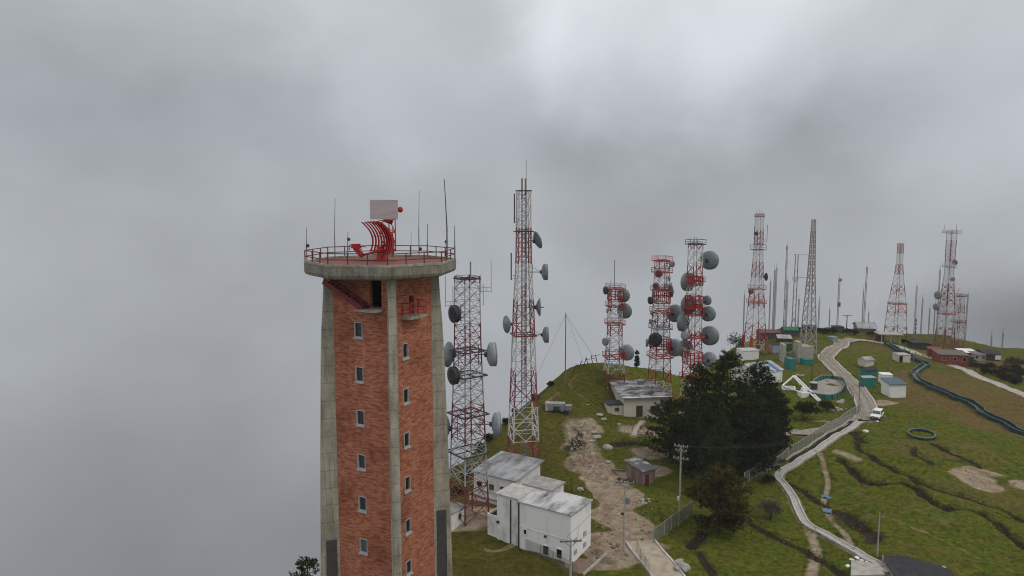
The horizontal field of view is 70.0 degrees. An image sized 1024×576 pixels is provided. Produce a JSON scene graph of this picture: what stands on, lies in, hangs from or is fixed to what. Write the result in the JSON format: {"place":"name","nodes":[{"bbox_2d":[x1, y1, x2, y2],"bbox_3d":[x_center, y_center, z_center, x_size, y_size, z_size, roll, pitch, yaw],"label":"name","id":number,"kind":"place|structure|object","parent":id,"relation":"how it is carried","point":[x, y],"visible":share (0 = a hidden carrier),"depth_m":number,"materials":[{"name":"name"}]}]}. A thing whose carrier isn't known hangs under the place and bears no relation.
{"place":"outdoors","nodes":[
{"label":"outdoors","id":0,"kind":"place"},
{"bbox_2d":[0,0,1023,575],"label":"sky","id":1,"kind":"structure","parent":0,"point":[166,166],"materials":[{"name":"grey"}]},
{"bbox_2d":[628,540,682,575],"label":"gateway road","id":2,"kind":"structure","parent":0,"point":[659,562],"depth_m":90.77,"materials":[{"name":"concrete"}]},
{"bbox_2d":[625,541,652,575],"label":"kerb","id":3,"kind":"structure","parent":2,"relation":"on","point":[638,559],"depth_m":90.46,"materials":[{"name":"concrete"}]},
{"bbox_2d":[449,327,1023,575],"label":"grass hill","id":4,"kind":"structure","parent":0,"point":[918,535],"depth_m":116.41,"materials":[{"name":"green plant"}]},
{"bbox_2d":[287,556,319,575],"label":"pine tree","id":5,"kind":"object","parent":4,"relation":"on","point":[309,562],"visible":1,"depth_m":77.97,"materials":[{"name":"green plant"}]},
{"bbox_2d":[304,245,455,575],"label":"brick tower","id":6,"kind":"structure","parent":4,"relation":"on","point":[384,488],"depth_m":50.51,"materials":[{"name":"red brick"}]},
{"bbox_2d":[353,322,362,339],"bbox_3d":[-10.352,2.869,49.349,0.780,1.150,0.220,3,7,26],"label":"window","id":7,"kind":"structure","parent":6,"relation":"in","point":[358,334],"depth_m":49.41,"materials":[{"name":"white glass"}]},
{"bbox_2d":[354,366,363,383],"bbox_3d":[-10.352,5.909,49.695,0.780,1.150,0.220,3,7,26],"label":"window","id":8,"kind":"structure","parent":6,"relation":"in","point":[359,376],"depth_m":49.77,"materials":[{"name":"grey glass"}]},
{"bbox_2d":[355,410,364,427],"bbox_3d":[-10.352,8.924,50.039,0.780,1.150,0.220,3,7,26],"label":"window","id":9,"kind":"structure","parent":6,"relation":"in","point":[360,417],"depth_m":50.10,"materials":[{"name":"grey glass"}]},
{"bbox_2d":[356,454,365,471],"bbox_3d":[-10.352,12.021,50.392,0.780,1.150,0.220,3,7,26],"label":"window","id":10,"kind":"structure","parent":6,"relation":"in","point":[361,458],"depth_m":50.46,"materials":[{"name":"grey glass"}]},
{"bbox_2d":[357,496,366,513],"bbox_3d":[-10.352,15.013,50.732,0.780,1.150,0.220,3,7,26],"label":"window","id":11,"kind":"structure","parent":6,"relation":"in","point":[362,500],"depth_m":50.79,"materials":[{"name":"grey glass"}]},
{"bbox_2d":[358,538,367,555],"bbox_3d":[-10.352,18.056,51.079,0.780,1.150,0.220,3,7,26],"label":"window","id":12,"kind":"structure","parent":6,"relation":"in","point":[363,542],"depth_m":51.14,"materials":[{"name":"grey glass"}]},
{"bbox_2d":[349,200,402,259],"bbox_3d":[-9.422,-4.040,51.339,3.715,4.271,2.717,4,7,30],"label":"radar antenna","id":13,"kind":"object","parent":6,"relation":"on","point":[386,211],"visible":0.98,"depth_m":51.31,"materials":[{"name":"red paint"}]},
{"bbox_2d":[450,501,466,530],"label":"white hut","id":14,"kind":"object","parent":4,"relation":"on","point":[457,511],"visible":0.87,"depth_m":99.57,"materials":[{"name":"white paint"}]},
{"bbox_2d":[447,262,490,526],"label":"lattice tower","id":15,"kind":"structure","parent":4,"relation":"on","point":[474,278],"depth_m":99.88,"materials":[{"name":"metal"}]},
{"bbox_2d":[444,342,460,366],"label":"dish antenna","id":16,"kind":"object","parent":15,"relation":"attached to","point":[449,355],"visible":0.88,"depth_m":99.68,"materials":[{"name":"metal"}]},
{"bbox_2d":[447,366,461,384],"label":"dish antenna","id":17,"kind":"object","parent":15,"relation":"attached to","point":[453,374],"visible":0.98,"depth_m":97.57,"materials":[{"name":"metal"}]},
{"bbox_2d":[448,304,462,322],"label":"dish antenna","id":18,"kind":"object","parent":15,"relation":"attached to","point":[454,313],"visible":1,"depth_m":96.82,"materials":[{"name":"metal"}]},
{"bbox_2d":[474,342,496,365],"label":"dish antenna","id":19,"kind":"object","parent":15,"relation":"attached to","point":[490,353],"visible":0.99,"depth_m":99.00,"materials":[{"name":"metal"}]},
{"bbox_2d":[475,412,501,435],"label":"dish antenna","id":20,"kind":"object","parent":15,"relation":"attached to","point":[495,423],"visible":1,"depth_m":100.03,"materials":[{"name":"metal"}]},
{"bbox_2d":[468,451,544,504],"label":"equipment shed","id":21,"kind":"structure","parent":4,"relation":"on","point":[504,469],"depth_m":110.64,"materials":[{"name":"white concrete"}]},
{"bbox_2d":[507,160,539,458],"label":"lattice tower","id":22,"kind":"structure","parent":4,"relation":"on","point":[524,316],"depth_m":117.99,"materials":[{"name":"metal"}]},
{"bbox_2d":[503,316,519,332],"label":"dish antenna","id":23,"kind":"object","parent":22,"relation":"attached to","point":[507,324],"visible":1,"depth_m":116.32,"materials":[{"name":"metal"}]},
{"bbox_2d":[528,231,541,248],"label":"dish antenna","id":24,"kind":"object","parent":22,"relation":"attached to","point":[536,240],"visible":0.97,"depth_m":116.97,"materials":[{"name":"metal"}]},
{"bbox_2d":[528,327,548,342],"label":"dish antenna","id":25,"kind":"object","parent":22,"relation":"attached to","point":[544,334],"visible":0.98,"depth_m":117.92,"materials":[{"name":"metal"}]},
{"bbox_2d":[529,264,547,279],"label":"dish antenna","id":26,"kind":"object","parent":22,"relation":"attached to","point":[544,271],"visible":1,"depth_m":116.70,"materials":[{"name":"metal"}]},
{"bbox_2d":[487,475,607,575],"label":"equipment building","id":27,"kind":"structure","parent":4,"relation":"on","point":[542,514],"depth_m":92.89,"materials":[{"name":"concrete"}]},
{"bbox_2d":[545,401,571,412],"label":"hut","id":28,"kind":"object","parent":4,"relation":"on","point":[554,406],"visible":1,"depth_m":140.81,"materials":[{"name":"metal"}]},
{"bbox_2d":[522,313,604,418],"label":"guyed mast","id":29,"kind":"object","parent":4,"relation":"on","point":[565,352],"visible":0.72,"depth_m":150.78,"materials":[{"name":"grey metal"}]},
{"bbox_2d":[560,538,581,575],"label":"utility pole","id":30,"kind":"object","parent":4,"relation":"on","point":[570,558],"visible":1,"depth_m":86.50,"materials":[{"name":"concrete"}]},
{"bbox_2d":[602,260,626,388],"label":"lattice tower","id":31,"kind":"structure","parent":4,"relation":"on","point":[617,323],"depth_m":153.27,"materials":[{"name":"metal"}]},
{"bbox_2d":[617,303,631,318],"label":"dish antenna","id":32,"kind":"object","parent":31,"relation":"attached to","point":[627,311],"visible":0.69,"depth_m":154.48,"materials":[{"name":"metal"}]},
{"bbox_2d":[617,344,633,360],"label":"dish antenna","id":33,"kind":"object","parent":31,"relation":"attached to","point":[628,350],"visible":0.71,"depth_m":155.12,"materials":[{"name":"metal"}]},
{"bbox_2d":[616,480,633,551],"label":"utility pole","id":34,"kind":"object","parent":4,"relation":"on","point":[627,498],"visible":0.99,"depth_m":91.81,"materials":[{"name":"concrete"}]},
{"bbox_2d":[604,379,671,418],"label":"white house","id":35,"kind":"structure","parent":4,"relation":"on","point":[637,398],"depth_m":145.35,"materials":[{"name":"paint"}]},
{"bbox_2d":[623,457,656,485],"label":"weathered shed","id":36,"kind":"structure","parent":4,"relation":"on","point":[639,466],"depth_m":116.13,"materials":[{"name":"red paint"}]},
{"bbox_2d":[646,255,674,404],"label":"lattice tower","id":37,"kind":"structure","parent":4,"relation":"on","point":[657,327],"depth_m":147.28,"materials":[{"name":"metal"}]},
{"bbox_2d":[648,332,662,346],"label":"dish antenna","id":38,"kind":"object","parent":37,"relation":"attached to","point":[655,339],"visible":1,"depth_m":145.68,"materials":[{"name":"metal"}]},
{"bbox_2d":[663,339,679,356],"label":"dish antenna","id":39,"kind":"object","parent":37,"relation":"attached to","point":[675,343],"visible":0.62,"depth_m":149.25,"materials":[{"name":"metal"}]},
{"bbox_2d":[664,304,683,321],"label":"dish antenna","id":40,"kind":"object","parent":37,"relation":"attached to","point":[677,311],"visible":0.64,"depth_m":148.52,"materials":[{"name":"metal"}]},
{"bbox_2d":[640,396,690,459],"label":"pine tree","id":41,"kind":"object","parent":4,"relation":"on","point":[667,408],"visible":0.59,"depth_m":126.63,"materials":[{"name":"green plant"}]},
{"bbox_2d":[673,444,687,517],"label":"utility pole","id":42,"kind":"object","parent":4,"relation":"on","point":[681,459],"visible":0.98,"depth_m":102.51,"materials":[{"name":"concrete"}]},
{"bbox_2d":[679,237,705,418],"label":"lattice tower","id":43,"kind":"structure","parent":4,"relation":"on","point":[700,281],"depth_m":140.96,"materials":[{"name":"metal"}]},
{"bbox_2d":[677,313,689,331],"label":"dish antenna","id":44,"kind":"object","parent":43,"relation":"attached to","point":[682,320],"visible":0.91,"depth_m":142.03,"materials":[{"name":"metal"}]},
{"bbox_2d":[677,340,692,356],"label":"dish antenna","id":45,"kind":"object","parent":43,"relation":"attached to","point":[680,347],"visible":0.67,"depth_m":143.33,"materials":[{"name":"metal"}]},
{"bbox_2d":[680,272,694,290],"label":"dish antenna","id":46,"kind":"object","parent":43,"relation":"attached to","point":[683,283],"visible":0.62,"depth_m":141.52,"materials":[{"name":"metal"}]},
{"bbox_2d":[696,306,715,321],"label":"dish antenna","id":47,"kind":"object","parent":43,"relation":"attached to","point":[709,313],"visible":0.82,"depth_m":142.41,"materials":[{"name":"metal"}]},
{"bbox_2d":[695,352,716,366],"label":"dish antenna","id":48,"kind":"object","parent":43,"relation":"attached to","point":[708,357],"visible":0.84,"depth_m":143.79,"materials":[{"name":"metal"}]},
{"bbox_2d":[696,326,718,344],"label":"dish antenna","id":49,"kind":"object","parent":43,"relation":"attached to","point":[711,334],"visible":0.92,"depth_m":142.61,"materials":[{"name":"metal"}]},
{"bbox_2d":[698,251,718,269],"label":"dish antenna","id":50,"kind":"object","parent":43,"relation":"attached to","point":[710,260],"visible":0.91,"depth_m":140.99,"materials":[{"name":"metal"}]},
{"bbox_2d":[669,361,722,459],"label":"pine tree","id":51,"kind":"object","parent":4,"relation":"on","point":[699,382],"visible":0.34,"depth_m":124.31,"materials":[{"name":"green plant"}]},
{"bbox_2d":[665,396,730,479],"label":"pine tree","id":52,"kind":"object","parent":4,"relation":"on","point":[694,427],"visible":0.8,"depth_m":117.11,"materials":[{"name":"green plant"}]},
{"bbox_2d":[681,462,754,533],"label":"tree","id":53,"kind":"object","parent":4,"relation":"on","point":[709,494],"visible":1,"depth_m":97.20,"materials":[{"name":"green plant"}]},
{"bbox_2d":[689,401,751,503],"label":"pine tree","id":54,"kind":"object","parent":4,"relation":"on","point":[713,446],"visible":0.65,"depth_m":109.35,"materials":[{"name":"green plant"}]},
{"bbox_2d":[699,349,759,461],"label":"pine tree","id":55,"kind":"object","parent":4,"relation":"on","point":[717,384],"visible":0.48,"depth_m":121.83,"materials":[{"name":"green plant"}]},
{"bbox_2d":[727,332,742,348],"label":"shrub","id":56,"kind":"object","parent":4,"relation":"on","point":[738,343],"visible":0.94,"depth_m":223.71,"materials":[{"name":"plant"}]},
{"bbox_2d":[455,336,1023,575],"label":"grass tussocks","id":57,"kind":"object","parent":4,"relation":"on","point":[827,476],"depth_m":115.11,"materials":[{"name":"green plant"}]},
{"bbox_2d":[736,347,759,360],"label":"cabin","id":58,"kind":"object","parent":4,"relation":"on","point":[749,353],"visible":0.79,"depth_m":211.66,"materials":[{"name":"white paint"}]},
{"bbox_2d":[741,212,768,354],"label":"lattice tower","id":59,"kind":"structure","parent":4,"relation":"on","point":[759,302],"depth_m":218.07,"materials":[{"name":"metal"}]},
{"bbox_2d":[721,390,790,475],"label":"pine tree","id":60,"kind":"object","parent":4,"relation":"on","point":[751,459],"visible":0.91,"depth_m":117.84,"materials":[{"name":"green plant"}]},
{"bbox_2d":[731,360,783,384],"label":"long house","id":61,"kind":"structure","parent":4,"relation":"on","point":[777,371],"depth_m":179.51,"materials":[{"name":"white"}]},
{"bbox_2d":[729,360,786,450],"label":"pine tree","id":62,"kind":"object","parent":4,"relation":"on","point":[756,383],"visible":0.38,"depth_m":125.16,"materials":[{"name":"green plant"}]},
{"bbox_2d":[756,329,779,339],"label":"ridge hut","id":63,"kind":"object","parent":4,"relation":"on","point":[771,333],"visible":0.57,"depth_m":240.00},
{"bbox_2d":[753,495,784,521],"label":"shrub","id":64,"kind":"object","parent":4,"relation":"on","point":[773,505],"visible":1,"depth_m":103.88,"materials":[{"name":"green plant"}]},
{"bbox_2d":[749,374,793,449],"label":"pine tree","id":65,"kind":"object","parent":4,"relation":"on","point":[776,384],"visible":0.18,"depth_m":127.96,"materials":[{"name":"green plant"}]},
{"bbox_2d":[549,419,995,569],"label":"gravel","id":66,"kind":"structure","parent":4,"relation":"on","point":[589,455],"depth_m":120.48,"materials":[{"name":"gravel"}]},
{"bbox_2d":[763,389,795,454],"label":"pine tree","id":67,"kind":"object","parent":4,"relation":"on","point":[785,423],"visible":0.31,"depth_m":127.56,"materials":[{"name":"green plant"}]},
{"bbox_2d":[781,326,798,336],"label":"ridge hut","id":68,"kind":"object","parent":4,"relation":"on","point":[791,331],"visible":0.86,"depth_m":239.33,"materials":[{"name":"green paint"}]},
{"bbox_2d":[784,357,795,370],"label":"teal store","id":69,"kind":"structure","parent":4,"relation":"on","point":[789,363],"depth_m":193.56,"materials":[{"name":"paint"}]},
{"bbox_2d":[779,340,801,362],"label":"concrete ruin","id":70,"kind":"object","parent":4,"relation":"on","point":[795,353],"visible":0.79,"depth_m":206.55,"materials":[{"name":"grey concrete"}]},
{"bbox_2d":[790,254,806,326],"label":"twin mast","id":71,"kind":"object","parent":4,"relation":"on","point":[794,277],"visible":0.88,"depth_m":248.58,"materials":[{"name":"grey metal"}]},
{"bbox_2d":[782,375,820,401],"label":"pipe frame","id":72,"kind":"object","parent":4,"relation":"on","point":[814,396],"visible":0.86,"depth_m":174.64,"materials":[{"name":"white paint"}]},
{"bbox_2d":[744,402,861,484],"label":"chain link fence","id":73,"kind":"object","parent":4,"relation":"on","point":[812,436],"visible":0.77,"depth_m":137.07,"materials":[{"name":"grey metal"}]},
{"bbox_2d":[793,344,813,358],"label":"grey block","id":74,"kind":"structure","parent":4,"relation":"on","point":[807,350],"depth_m":207.70,"materials":[{"name":"concrete"}]},
{"bbox_2d":[791,400,823,421],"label":"shrub","id":75,"kind":"object","parent":4,"relation":"on","point":[806,407],"visible":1,"depth_m":147.94,"materials":[{"name":"green plant"}]},
{"bbox_2d":[799,219,816,354],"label":"lattice tower","id":76,"kind":"structure","parent":4,"relation":"on","point":[812,236],"depth_m":213.03,"materials":[{"name":"metal"}]},
{"bbox_2d":[785,419,850,459],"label":"kerb","id":77,"kind":"structure","parent":4,"relation":"on","point":[816,440],"depth_m":136.57,"materials":[{"name":"concrete"}]},
{"bbox_2d":[789,421,853,462],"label":"drain channel","id":78,"kind":"object","parent":4,"relation":"on","point":[794,457],"visible":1,"depth_m":136.15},
{"bbox_2d":[807,375,845,399],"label":"yard fence","id":79,"kind":"object","parent":4,"relation":"on","point":[829,396],"visible":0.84,"depth_m":173.13,"materials":[{"name":"teal metal"}]},
{"bbox_2d":[810,379,843,393],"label":"sand yard","id":80,"kind":"structure","parent":4,"relation":"on","point":[823,388],"depth_m":177.24,"materials":[{"name":"beige sand"}]},
{"bbox_2d":[774,420,886,573],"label":"kerb","id":81,"kind":"structure","parent":4,"relation":"on","point":[824,535],"depth_m":103.95,"materials":[{"name":"concrete"}]},
{"bbox_2d":[776,421,888,571],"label":"walkway","id":82,"kind":"structure","parent":4,"relation":"on","point":[796,502],"depth_m":111.08,"materials":[{"name":"concrete"}]},
{"bbox_2d":[781,421,885,565],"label":"kerb","id":83,"kind":"structure","parent":4,"relation":"on","point":[813,454],"depth_m":117.40,"materials":[{"name":"concrete"}]},
{"bbox_2d":[833,340,877,420],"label":"kerb","id":84,"kind":"structure","parent":4,"relation":"on","point":[850,373],"depth_m":197.96,"materials":[{"name":"concrete"}]},
{"bbox_2d":[852,322,877,334],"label":"ridge barn","id":85,"kind":"structure","parent":4,"relation":"on","point":[864,327],"depth_m":259.78,"materials":[{"name":"grey wood"}]},
{"bbox_2d":[857,356,874,366],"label":"field hut","id":86,"kind":"object","parent":4,"relation":"on","point":[866,361],"visible":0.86,"depth_m":199.47,"materials":[{"name":"beige paint"}]},
{"bbox_2d":[851,559,884,575],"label":"concrete pad","id":87,"kind":"object","parent":4,"relation":"on","point":[860,568],"visible":0.9,"depth_m":88.86,"materials":[{"name":"beige concrete"}]},
{"bbox_2d":[859,375,876,387],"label":"field hut","id":88,"kind":"object","parent":4,"relation":"on","point":[868,381],"visible":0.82,"depth_m":178.05,"materials":[{"name":"teal paint"}]},
{"bbox_2d":[860,367,878,376],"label":"field hut","id":89,"kind":"object","parent":4,"relation":"on","point":[872,371],"visible":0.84,"depth_m":188.78,"materials":[{"name":"teal paint"}]},
{"bbox_2d":[870,408,883,419],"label":"parked car","id":90,"kind":"object","parent":4,"relation":"on","point":[877,413],"visible":1,"depth_m":152.25,"materials":[{"name":"white paint"}]},
{"bbox_2d":[874,331,903,344],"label":"open shelter","id":91,"kind":"object","parent":4,"relation":"on","point":[879,335],"visible":0.7,"depth_m":239.43,"materials":[{"name":"concrete"}]},
{"bbox_2d":[880,377,907,397],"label":"field hut","id":92,"kind":"object","parent":4,"relation":"on","point":[893,387],"visible":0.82,"depth_m":170.50,"materials":[{"name":"white paint"}]},
{"bbox_2d":[884,243,907,336],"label":"lattice tower","id":93,"kind":"structure","parent":4,"relation":"on","point":[895,289],"depth_m":261.11,"materials":[{"name":"metal"}]},
{"bbox_2d":[892,352,910,362],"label":"field hut","id":94,"kind":"object","parent":4,"relation":"on","point":[900,357],"visible":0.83,"depth_m":198.66,"materials":[{"name":"beige paint"}]},
{"bbox_2d":[907,340,926,349],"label":"dark cabin","id":95,"kind":"object","parent":4,"relation":"on","point":[918,344],"visible":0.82,"depth_m":232.06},
{"bbox_2d":[881,555,954,575],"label":"black roof house","id":96,"kind":"structure","parent":4,"relation":"on","point":[902,565],"depth_m":88.38,"materials":[{"name":"concrete"}]},
{"bbox_2d":[908,428,935,440],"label":"ring fence","id":97,"kind":"object","parent":4,"relation":"on","point":[921,438],"visible":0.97,"depth_m":137.40,"materials":[{"name":"teal"}]},
{"bbox_2d":[933,225,957,349],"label":"lattice tower","id":98,"kind":"structure","parent":4,"relation":"on","point":[947,299],"depth_m":233.72,"materials":[{"name":"metal"}]},
{"bbox_2d":[932,349,969,366],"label":"red house","id":99,"kind":"structure","parent":4,"relation":"on","point":[953,357],"depth_m":202.46,"materials":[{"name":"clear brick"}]},
{"bbox_2d":[884,342,1023,435],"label":"green fence","id":100,"kind":"object","parent":4,"relation":"on","point":[993,419],"visible":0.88,"depth_m":165.60,"materials":[{"name":"teal"}]},
{"bbox_2d":[950,288,966,347],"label":"lattice tower","id":101,"kind":"structure","parent":4,"relation":"on","point":[959,320],"depth_m":240.20,"materials":[{"name":"metal"}]},
{"bbox_2d":[968,351,985,360],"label":"roadside house","id":102,"kind":"structure","parent":4,"relation":"on","point":[978,356],"depth_m":218.15,"materials":[{"name":"concrete"}]},
{"bbox_2d":[975,349,1001,360],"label":"roadside house","id":103,"kind":"structure","parent":4,"relation":"on","point":[993,355],"depth_m":218.67,"materials":[{"name":"grey concrete"}]},
{"bbox_2d":[1002,356,1023,366],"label":"shrub","id":104,"kind":"object","parent":4,"relation":"on","point":[1011,360],"visible":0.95,"depth_m":209.74,"materials":[{"name":"green plant"}]},
{"bbox_2d":[790,414,868,434],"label":"branch road","id":105,"kind":"structure","parent":0,"point":[807,432],"depth_m":144.56,"materials":[{"name":"concrete"}]},
{"bbox_2d":[819,339,875,420],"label":"concrete road","id":106,"kind":"structure","parent":0,"point":[866,405],"depth_m":187.84,"materials":[{"name":"grey concrete"}]},
{"bbox_2d":[822,340,864,418],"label":"wheel track","id":107,"kind":"structure","parent":106,"relation":"on","point":[860,400],"depth_m":183.46,"materials":[{"name":"grey concrete"}]},
{"bbox_2d":[845,339,1023,396],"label":"ridge road","id":108,"kind":"structure","parent":0,"point":[980,377],"depth_m":188.36,"materials":[{"name":"concrete"}]},
{"bbox_2d":[894,347,983,411],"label":"fenced path","id":109,"kind":"structure","parent":0,"point":[915,374],"depth_m":189.19,"materials":[{"name":"grey concrete"}]},
{"bbox_2d":[889,342,1023,431],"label":"green fence","id":110,"kind":"object","parent":109,"relation":"on","point":[980,406],"visible":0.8,"depth_m":167.69,"materials":[{"name":"teal"}]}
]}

